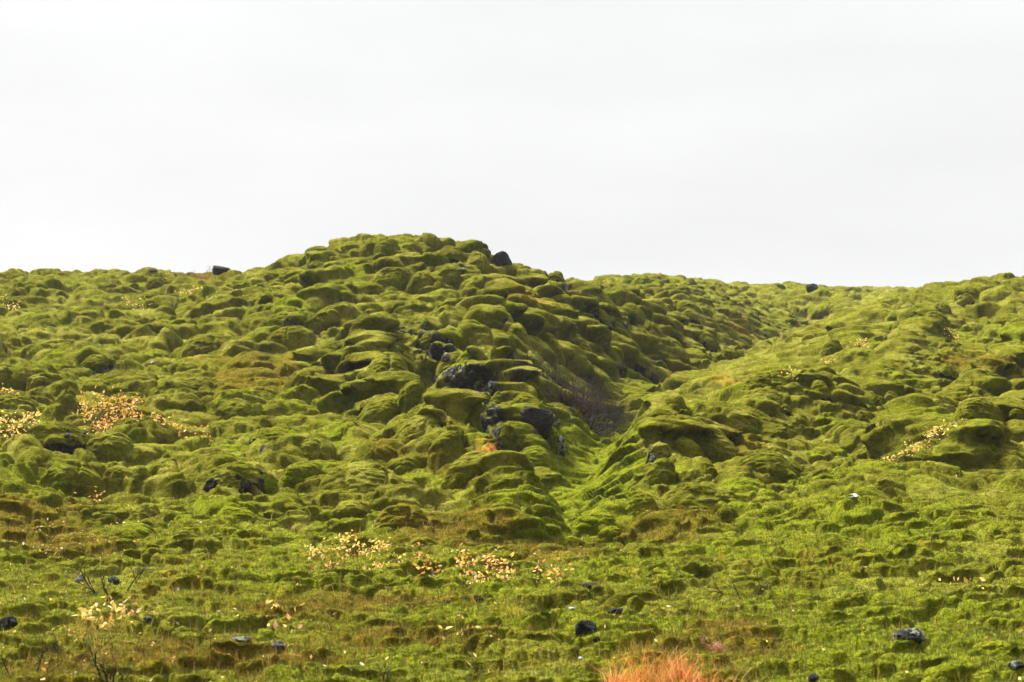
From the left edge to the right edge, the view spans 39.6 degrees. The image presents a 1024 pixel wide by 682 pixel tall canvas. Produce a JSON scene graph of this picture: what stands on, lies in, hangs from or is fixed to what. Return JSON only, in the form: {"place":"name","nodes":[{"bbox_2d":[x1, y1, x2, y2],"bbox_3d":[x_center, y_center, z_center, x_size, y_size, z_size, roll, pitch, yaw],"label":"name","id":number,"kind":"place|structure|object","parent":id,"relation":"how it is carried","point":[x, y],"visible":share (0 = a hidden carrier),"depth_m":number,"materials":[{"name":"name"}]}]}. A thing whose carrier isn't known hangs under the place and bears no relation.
{"place":"outdoors","nodes":[
{"label":"outdoors","id":0,"kind":"place"},
{"bbox_2d":[0,254,302,536],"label":"slope","id":1,"kind":"structure","parent":0,"point":[60,325],"depth_m":20.99,"materials":[{"name":"plant"}]},
{"bbox_2d":[0,366,12,388],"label":"mossy boulder","id":2,"kind":"object","parent":1,"relation":"on","point":[6,372],"visible":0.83,"depth_m":21.10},
{"bbox_2d":[0,393,35,411],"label":"mossy boulder","id":3,"kind":"object","parent":1,"relation":"on","point":[11,401],"visible":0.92,"depth_m":19.33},
{"bbox_2d":[0,409,41,438],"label":"willow shrub","id":4,"kind":"object","parent":1,"relation":"on","point":[14,433],"visible":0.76,"depth_m":17.61,"materials":[{"name":"yellow plant"}]},
{"bbox_2d":[26,373,56,390],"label":"mossy boulder","id":5,"kind":"object","parent":1,"relation":"on","point":[45,379],"visible":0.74,"depth_m":20.97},
{"bbox_2d":[26,421,89,454],"bbox_3d":[-5.369,1.375,16.872,1.150,0.857,0.964,0,0,0],"label":"mossy boulder","id":6,"kind":"object","parent":1,"relation":"on","point":[61,436],"visible":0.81,"depth_m":16.59,"materials":[{"name":"plant"}]},
{"bbox_2d":[53,389,81,420],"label":"mossy boulder","id":7,"kind":"object","parent":1,"relation":"on","point":[66,400],"visible":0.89,"depth_m":19.09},
{"bbox_2d":[38,459,108,498],"bbox_3d":[-4.566,1.576,14.790,0.934,0.716,0.684,0,0,0],"label":"mossy boulder","id":8,"kind":"object","parent":1,"relation":"on","point":[81,479],"visible":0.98,"depth_m":14.59,"materials":[{"name":"plant"}]},
{"bbox_2d":[78,354,110,373],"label":"mossy boulder","id":9,"kind":"object","parent":1,"relation":"on","point":[97,363],"visible":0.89,"depth_m":22.31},
{"bbox_2d":[69,386,144,428],"bbox_3d":[-5.280,0.961,18.650,0.966,0.752,1.011,0,0,0],"label":"willow shrub","id":10,"kind":"object","parent":1,"relation":"on","point":[111,408],"visible":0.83,"depth_m":18.64,"materials":[{"name":"yellow plant"}]},
{"bbox_2d":[96,279,121,288],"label":"mossy boulder","id":11,"kind":"object","parent":1,"relation":"on","point":[108,283],"visible":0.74,"depth_m":31.42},
{"bbox_2d":[85,431,134,462],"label":"mossy boulder","id":12,"kind":"object","parent":1,"relation":"on","point":[106,446],"visible":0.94,"depth_m":16.57,"materials":[{"name":"plant"}]},
{"bbox_2d":[84,402,140,433],"bbox_3d":[-5.131,1.057,18.007,0.702,0.578,0.768,0,0,35],"label":"willow shrub","id":13,"kind":"object","parent":1,"relation":"on","point":[106,423],"visible":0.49,"depth_m":18.04,"materials":[{"name":"yellow plant"}]},
{"bbox_2d":[102,465,132,494],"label":"mossy boulder","id":14,"kind":"object","parent":1,"relation":"on","point":[113,476],"visible":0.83,"depth_m":14.91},
{"bbox_2d":[113,522,156,539],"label":"mossy boulder","id":15,"kind":"object","parent":1,"relation":"on","point":[130,530],"visible":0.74,"depth_m":12.18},
{"bbox_2d":[129,466,151,493],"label":"mossy boulder","id":16,"kind":"object","parent":1,"relation":"on","point":[140,475],"visible":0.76,"depth_m":14.71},
{"bbox_2d":[137,502,160,516],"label":"mossy boulder","id":17,"kind":"object","parent":1,"relation":"on","point":[151,510],"visible":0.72,"depth_m":13.31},
{"bbox_2d":[145,277,171,289],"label":"mossy boulder","id":18,"kind":"object","parent":1,"relation":"on","point":[155,282],"visible":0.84,"depth_m":32.13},
{"bbox_2d":[183,377,218,390],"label":"mossy boulder","id":19,"kind":"object","parent":1,"relation":"on","point":[196,383],"visible":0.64,"depth_m":20.57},
{"bbox_2d":[180,332,229,359],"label":"mossy boulder","id":20,"kind":"object","parent":1,"relation":"on","point":[202,344],"visible":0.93,"depth_m":23.81,"materials":[{"name":"plant"}]},
{"bbox_2d":[202,461,265,494],"bbox_3d":[-2.889,1.685,14.889,0.920,0.856,0.661,0,0,0],"label":"mossy boulder","id":21,"kind":"object","parent":1,"relation":"on","point":[241,476],"visible":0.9,"depth_m":14.71,"materials":[{"name":"plant"}]},
{"bbox_2d":[215,398,253,419],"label":"mossy boulder","id":22,"kind":"object","parent":1,"relation":"on","point":[229,409],"visible":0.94,"depth_m":18.98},
{"bbox_2d":[216,506,261,521],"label":"mossy boulder","id":23,"kind":"object","parent":1,"relation":"on","point":[240,513],"visible":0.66,"depth_m":13.27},
{"bbox_2d":[247,427,292,445],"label":"mossy boulder","id":24,"kind":"object","parent":1,"relation":"on","point":[273,433],"visible":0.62,"depth_m":17.08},
{"bbox_2d":[261,471,278,493],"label":"mossy boulder","id":25,"kind":"object","parent":1,"relation":"on","point":[270,486],"visible":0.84,"depth_m":14.79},
{"bbox_2d":[258,311,288,327],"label":"mossy boulder","id":26,"kind":"object","parent":1,"relation":"on","point":[272,319],"visible":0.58,"depth_m":24.86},
{"bbox_2d":[265,325,315,350],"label":"mossy boulder","id":27,"kind":"object","parent":1,"relation":"on","point":[293,337],"visible":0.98,"depth_m":23.87,"materials":[{"name":"plant"}]},
{"bbox_2d":[279,233,733,549],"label":"central hill","id":28,"kind":"structure","parent":0,"point":[332,398],"depth_m":21.05,"materials":[{"name":"plant"}]},
{"bbox_2d":[278,461,323,488],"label":"mossy boulder","id":29,"kind":"object","parent":28,"relation":"on","point":[292,475],"visible":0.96,"depth_m":15.16,"materials":[{"name":"plant"}]},
{"bbox_2d":[298,438,330,460],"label":"mossy boulder","id":30,"kind":"object","parent":28,"relation":"on","point":[314,449],"visible":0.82,"depth_m":16.16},
{"bbox_2d":[309,307,341,335],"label":"mossy boulder","id":31,"kind":"object","parent":28,"relation":"on","point":[325,318],"visible":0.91,"depth_m":24.48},
{"bbox_2d":[331,500,370,518],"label":"mossy boulder","id":32,"kind":"object","parent":28,"relation":"on","point":[348,509],"visible":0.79,"depth_m":13.74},
{"bbox_2d":[339,345,365,362],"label":"mossy boulder","id":33,"kind":"object","parent":28,"relation":"on","point":[348,351],"visible":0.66,"depth_m":20.64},
{"bbox_2d":[348,313,370,334],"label":"mossy boulder","id":34,"kind":"object","parent":28,"relation":"on","point":[359,323],"visible":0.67,"depth_m":21.92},
{"bbox_2d":[317,461,405,493],"bbox_3d":[-1.555,1.696,15.056,1.254,0.865,1.265,0,0,0],"label":"mossy boulder","id":35,"kind":"object","parent":28,"relation":"on","point":[364,476],"visible":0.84,"depth_m":14.73,"materials":[{"name":"plant"}]},
{"bbox_2d":[356,399,398,422],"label":"mossy boulder","id":36,"kind":"object","parent":28,"relation":"on","point":[386,410],"visible":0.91,"depth_m":17.97,"materials":[{"name":"plant"}]},
{"bbox_2d":[373,237,400,256],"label":"mossy boulder","id":37,"kind":"object","parent":28,"relation":"on","point":[387,246],"visible":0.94,"depth_m":29.16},
{"bbox_2d":[367,351,408,372],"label":"mossy boulder","id":38,"kind":"object","parent":28,"relation":"on","point":[386,360],"visible":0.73,"depth_m":19.53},
{"bbox_2d":[371,267,414,290],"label":"mossy boulder","id":39,"kind":"object","parent":28,"relation":"on","point":[398,278],"visible":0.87,"depth_m":27.01,"materials":[{"name":"plant"}]},
{"bbox_2d":[373,503,428,530],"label":"mossy boulder","id":40,"kind":"object","parent":28,"relation":"on","point":[399,515],"visible":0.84,"depth_m":13.19,"materials":[{"name":"plant"}]},
{"bbox_2d":[387,453,423,474],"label":"mossy boulder","id":41,"kind":"object","parent":28,"relation":"on","point":[402,465],"visible":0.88,"depth_m":15.79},
{"bbox_2d":[396,380,426,414],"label":"mossy boulder","id":42,"kind":"object","parent":28,"relation":"on","point":[410,392],"visible":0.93,"depth_m":17.98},
{"bbox_2d":[400,241,422,254],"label":"mossy boulder","id":43,"kind":"object","parent":28,"relation":"on","point":[412,246],"visible":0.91,"depth_m":29.47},
{"bbox_2d":[394,414,442,444],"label":"mossy boulder","id":44,"kind":"object","parent":28,"relation":"on","point":[412,428],"visible":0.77,"depth_m":16.55,"materials":[{"name":"plant"}]},
{"bbox_2d":[405,272,436,294],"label":"mossy boulder","id":45,"kind":"object","parent":28,"relation":"on","point":[418,280],"visible":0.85,"depth_m":26.73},
{"bbox_2d":[414,233,443,251],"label":"mossy boulder","id":46,"kind":"object","parent":28,"relation":"on","point":[433,242],"visible":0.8,"depth_m":30.10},
{"bbox_2d":[427,430,463,474],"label":"mossy boulder","id":47,"kind":"object","parent":28,"relation":"on","point":[446,447],"visible":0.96,"depth_m":15.82,"materials":[{"name":"plant"}]},
{"bbox_2d":[433,352,460,383],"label":"mossy boulder","id":48,"kind":"object","parent":28,"relation":"on","point":[443,366],"visible":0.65,"depth_m":21.72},
{"bbox_2d":[437,266,462,288],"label":"mossy boulder","id":49,"kind":"object","parent":28,"relation":"on","point":[452,275],"visible":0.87,"depth_m":27.29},
{"bbox_2d":[440,245,466,263],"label":"mossy boulder","id":50,"kind":"object","parent":28,"relation":"on","point":[452,254],"visible":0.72,"depth_m":29.21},
{"bbox_2d":[441,451,487,489],"bbox_3d":[-0.470,1.534,15.047,0.708,0.752,0.481,0,0,0],"label":"mossy boulder","id":51,"kind":"object","parent":28,"relation":"on","point":[461,471],"visible":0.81,"depth_m":14.90,"materials":[{"name":"plant"}]},
{"bbox_2d":[466,251,491,273],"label":"mossy boulder","id":52,"kind":"object","parent":28,"relation":"on","point":[480,260],"visible":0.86,"depth_m":28.65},
{"bbox_2d":[491,251,512,265],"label":"lava crag","id":53,"kind":"structure","parent":28,"relation":"on","point":[501,258],"depth_m":29.78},
{"bbox_2d":[508,323,532,349],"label":"mossy boulder","id":54,"kind":"object","parent":28,"relation":"on","point":[519,330],"visible":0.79,"depth_m":23.96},
{"bbox_2d":[513,392,540,402],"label":"mossy boulder","id":55,"kind":"object","parent":28,"relation":"on","point":[523,397],"visible":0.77,"depth_m":19.48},
{"bbox_2d":[519,406,554,436],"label":"rock","id":56,"kind":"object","parent":28,"relation":"on","point":[541,421],"depth_m":18.86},
{"bbox_2d":[521,445,554,470],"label":"mossy boulder","id":57,"kind":"object","parent":28,"relation":"on","point":[537,455],"visible":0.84,"depth_m":18.43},
{"bbox_2d":[541,332,565,367],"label":"mossy boulder","id":58,"kind":"object","parent":28,"relation":"on","point":[554,346],"visible":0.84,"depth_m":25.66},
{"bbox_2d":[547,426,559,454],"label":"mossy boulder","id":59,"kind":"object","parent":28,"relation":"on","point":[553,434],"visible":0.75,"depth_m":19.07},
{"bbox_2d":[509,336,637,442],"bbox_3d":[0.902,0.812,22.518,2.550,1.813,2.610,0,0,0],"label":"bare shrub","id":60,"kind":"object","parent":28,"relation":"on","point":[581,405],"visible":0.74,"depth_m":22.33,"materials":[{"name":"grey plant"}]},
{"bbox_2d":[569,510,615,536],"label":"mossy boulder","id":61,"kind":"object","parent":28,"relation":"on","point":[588,523],"visible":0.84,"depth_m":13.51,"materials":[{"name":"plant"}]},
{"bbox_2d":[578,286,615,305],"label":"mossy boulder","id":62,"kind":"object","parent":28,"relation":"on","point":[603,296],"visible":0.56,"depth_m":31.28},
{"bbox_2d":[593,308,614,331],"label":"mossy boulder","id":63,"kind":"object","parent":28,"relation":"on","point":[601,315],"visible":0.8,"depth_m":29.80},
{"bbox_2d":[593,365,625,400],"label":"mossy boulder","id":64,"kind":"object","parent":28,"relation":"on","point":[615,389],"visible":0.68,"depth_m":26.67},
{"bbox_2d":[616,392,651,411],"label":"mossy boulder","id":65,"kind":"object","parent":28,"relation":"on","point":[635,400],"visible":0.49,"depth_m":25.76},
{"bbox_2d":[623,303,646,325],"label":"mossy boulder","id":66,"kind":"object","parent":28,"relation":"on","point":[640,317],"visible":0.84,"depth_m":31.79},
{"bbox_2d":[634,352,661,384],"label":"mossy boulder","id":67,"kind":"object","parent":28,"relation":"on","point":[650,373],"visible":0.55,"depth_m":29.41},
{"bbox_2d":[643,320,666,337],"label":"mossy boulder","id":68,"kind":"object","parent":28,"relation":"on","point":[652,328],"visible":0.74,"depth_m":31.56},
{"bbox_2d":[681,308,708,326],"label":"mossy boulder","id":69,"kind":"object","parent":28,"relation":"on","point":[693,316],"visible":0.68,"depth_m":35.92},
{"bbox_2d":[696,330,720,352],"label":"mossy boulder","id":70,"kind":"object","parent":28,"relation":"on","point":[707,340],"visible":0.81,"depth_m":33.83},
{"bbox_2d":[0,389,1023,681],"bbox_3d":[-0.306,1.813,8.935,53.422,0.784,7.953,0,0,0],"label":"ground","id":71,"kind":"structure","parent":0,"point":[898,567],"depth_m":9.25,"materials":[{"name":"plant"}]},
{"bbox_2d":[0,616,17,630],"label":"rock","id":72,"kind":"object","parent":71,"relation":"on","point":[11,621],"visible":0.81,"depth_m":8.21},
{"bbox_2d":[1,624,73,677],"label":"bare shrub","id":73,"kind":"object","parent":71,"relation":"on","point":[42,654],"visible":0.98,"depth_m":7.06,"materials":[{"name":"brown plant"}]},
{"bbox_2d":[72,596,121,629],"bbox_3d":[-2.441,1.666,8.441,0.299,0.280,0.291,0,0,-35],"label":"willow shrub","id":74,"kind":"object","parent":71,"relation":"on","point":[84,613],"visible":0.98,"depth_m":8.44,"materials":[{"name":"yellow plant"}]},
{"bbox_2d":[65,621,134,681],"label":"bare shrub","id":75,"kind":"object","parent":71,"relation":"on","point":[98,669],"visible":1,"depth_m":7.05,"materials":[{"name":"brown plant"}]},
{"bbox_2d":[72,535,160,596],"bbox_3d":[-2.693,1.502,9.458,0.631,0.540,0.754,0,0,0],"label":"bare shrub","id":76,"kind":"object","parent":71,"relation":"on","point":[89,587],"visible":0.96,"depth_m":9.65,"materials":[{"name":"brown plant"}]},
{"bbox_2d":[111,538,136,550],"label":"mossy boulder","id":77,"kind":"object","parent":71,"relation":"on","point":[123,543],"visible":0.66,"depth_m":11.60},
{"bbox_2d":[140,543,163,563],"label":"mossy boulder","id":78,"kind":"object","parent":71,"relation":"on","point":[151,548],"visible":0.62,"depth_m":11.07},
{"bbox_2d":[172,527,205,539],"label":"mossy boulder","id":79,"kind":"object","parent":71,"relation":"on","point":[181,533],"visible":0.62,"depth_m":11.91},
{"bbox_2d":[331,530,391,556],"bbox_3d":[-1.193,1.691,11.589,0.546,0.316,0.452,0,0,0],"label":"willow shrub","id":80,"kind":"object","parent":71,"relation":"on","point":[363,552],"visible":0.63,"depth_m":11.54,"materials":[{"name":"yellow plant"}]},
{"bbox_2d":[403,542,447,576],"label":"willow shrub","id":81,"kind":"object","parent":71,"relation":"on","point":[426,560],"visible":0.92,"depth_m":10.46,"materials":[{"name":"yellow plant"}]},
{"bbox_2d":[452,561,513,586],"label":"willow shrub","id":82,"kind":"object","parent":71,"relation":"on","point":[479,575],"visible":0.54,"depth_m":9.96,"materials":[{"name":"yellow plant"}]},
{"bbox_2d":[453,543,515,574],"bbox_3d":[-0.206,1.619,10.367,0.468,0.259,0.393,0,0,0],"label":"willow shrub","id":83,"kind":"object","parent":71,"relation":"on","point":[484,559],"visible":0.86,"depth_m":10.37,"materials":[{"name":"yellow plant"}]},
{"bbox_2d":[0,462,1021,681],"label":"fallen leaves","id":84,"kind":"object","parent":71,"relation":"on","point":[444,638],"visible":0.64,"depth_m":9.12,"materials":[{"name":"yellow plant"}]},
{"bbox_2d":[575,620,597,636],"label":"rock","id":85,"kind":"object","parent":71,"relation":"on","point":[585,626],"visible":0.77,"depth_m":8.18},
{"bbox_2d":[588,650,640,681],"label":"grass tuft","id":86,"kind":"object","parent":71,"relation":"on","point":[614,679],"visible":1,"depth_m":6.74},
{"bbox_2d":[589,640,754,681],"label":"grass tuft","id":87,"kind":"object","parent":71,"relation":"on","point":[667,674],"visible":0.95,"depth_m":6.98,"materials":[{"name":"plant"}]},
{"bbox_2d":[696,559,778,600],"bbox_3d":[1.529,1.644,9.532,0.636,0.365,0.264,0,0,0],"label":"bare shrub","id":88,"kind":"object","parent":71,"relation":"on","point":[734,586],"visible":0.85,"depth_m":9.56,"materials":[{"name":"brown plant"}]},
{"bbox_2d":[892,627,926,643],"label":"rock","id":89,"kind":"object","parent":71,"relation":"on","point":[916,634],"visible":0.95,"depth_m":7.77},
{"bbox_2d":[921,664,959,681],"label":"mossy boulder","id":90,"kind":"object","parent":71,"relation":"on","point":[948,671],"visible":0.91,"depth_m":7.04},
{"bbox_2d":[970,641,1012,656],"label":"mossy boulder","id":91,"kind":"object","parent":71,"relation":"on","point":[1000,647],"visible":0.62,"depth_m":7.57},
{"bbox_2d":[0,0,1023,287],"label":"sky","id":92,"kind":"structure","parent":0,"point":[848,143],"materials":[{"name":"white"}]},
{"bbox_2d":[589,273,925,349],"bbox_3d":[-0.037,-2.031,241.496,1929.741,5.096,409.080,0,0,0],"label":"hills","id":93,"kind":"structure","parent":0,"point":[744,315],"depth_m":48.89,"materials":[{"name":"plant"}]},
{"bbox_2d":[567,273,1023,551],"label":"slope","id":94,"kind":"structure","parent":0,"point":[813,436],"depth_m":17.76,"materials":[{"name":"plant"}]},
{"bbox_2d":[596,526,621,545],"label":"mossy boulder","id":95,"kind":"object","parent":94,"relation":"on","point":[607,534],"visible":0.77,"depth_m":13.29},
{"bbox_2d":[625,493,659,516],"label":"mossy boulder","id":96,"kind":"object","parent":94,"relation":"on","point":[641,502],"visible":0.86,"depth_m":13.69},
{"bbox_2d":[645,442,671,462],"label":"mossy boulder","id":97,"kind":"object","parent":94,"relation":"on","point":[657,450],"visible":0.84,"depth_m":16.12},
{"bbox_2d":[643,458,676,485],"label":"mossy boulder","id":98,"kind":"object","parent":94,"relation":"on","point":[660,471],"visible":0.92,"depth_m":14.91,"materials":[{"name":"plant"}]},
{"bbox_2d":[673,435,703,457],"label":"mossy boulder","id":99,"kind":"object","parent":94,"relation":"on","point":[687,447],"visible":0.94,"depth_m":16.57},
{"bbox_2d":[675,300,701,314],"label":"mossy boulder","id":100,"kind":"object","parent":94,"relation":"on","point":[682,305],"visible":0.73,"depth_m":38.18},
{"bbox_2d":[660,481,738,509],"bbox_3d":[1.859,1.760,14.151,1.082,0.726,0.808,0,0,0],"label":"mossy boulder","id":101,"kind":"object","parent":94,"relation":"on","point":[700,495],"visible":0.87,"depth_m":13.97,"materials":[{"name":"plant"}]},
{"bbox_2d":[677,414,738,461],"bbox_3d":[2.240,1.364,17.082,1.303,0.962,0.786,0,0,0],"label":"mossy boulder","id":102,"kind":"object","parent":94,"relation":"on","point":[721,448],"visible":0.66,"depth_m":16.82,"materials":[{"name":"plant"}]},
{"bbox_2d":[716,505,738,522],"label":"mossy boulder","id":103,"kind":"object","parent":94,"relation":"on","point":[726,513],"visible":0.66,"depth_m":13.11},
{"bbox_2d":[712,401,760,434],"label":"mossy boulder","id":104,"kind":"object","parent":94,"relation":"on","point":[746,425],"visible":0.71,"depth_m":17.94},
{"bbox_2d":[740,371,788,389],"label":"mossy boulder","id":105,"kind":"object","parent":94,"relation":"on","point":[761,379],"visible":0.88,"depth_m":19.27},
{"bbox_2d":[742,387,791,416],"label":"mossy boulder","id":106,"kind":"object","parent":94,"relation":"on","point":[773,396],"visible":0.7,"depth_m":18.76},
{"bbox_2d":[738,449,799,482],"bbox_3d":[2.761,1.529,15.359,0.893,0.726,0.665,0,0,0],"label":"mossy boulder","id":107,"kind":"object","parent":94,"relation":"on","point":[765,461],"visible":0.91,"depth_m":15.19,"materials":[{"name":"plant"}]},
{"bbox_2d":[796,503,815,519],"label":"mossy boulder","id":108,"kind":"object","parent":94,"relation":"on","point":[804,509],"visible":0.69,"depth_m":13.03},
{"bbox_2d":[809,380,832,402],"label":"mossy boulder","id":109,"kind":"object","parent":94,"relation":"on","point":[819,386],"visible":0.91,"depth_m":19.27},
{"bbox_2d":[819,339,842,357],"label":"mossy boulder","id":110,"kind":"object","parent":94,"relation":"on","point":[831,347],"visible":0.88,"depth_m":26.71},
{"bbox_2d":[874,477,896,495],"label":"mossy boulder","id":111,"kind":"object","parent":94,"relation":"on","point":[885,485],"visible":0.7,"depth_m":14.16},
{"bbox_2d":[925,311,951,331],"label":"mossy boulder","id":112,"kind":"object","parent":94,"relation":"on","point":[940,316],"visible":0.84,"depth_m":28.38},
{"bbox_2d":[936,363,958,380],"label":"mossy boulder","id":113,"kind":"object","parent":94,"relation":"on","point":[948,371],"visible":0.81,"depth_m":23.90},
{"bbox_2d":[952,293,974,306],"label":"mossy boulder","id":114,"kind":"object","parent":94,"relation":"on","point":[965,299],"visible":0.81,"depth_m":31.68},
{"bbox_2d":[952,397,1004,423],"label":"mossy boulder","id":115,"kind":"object","parent":94,"relation":"on","point":[977,407],"visible":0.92,"depth_m":16.91,"materials":[{"name":"plant"}]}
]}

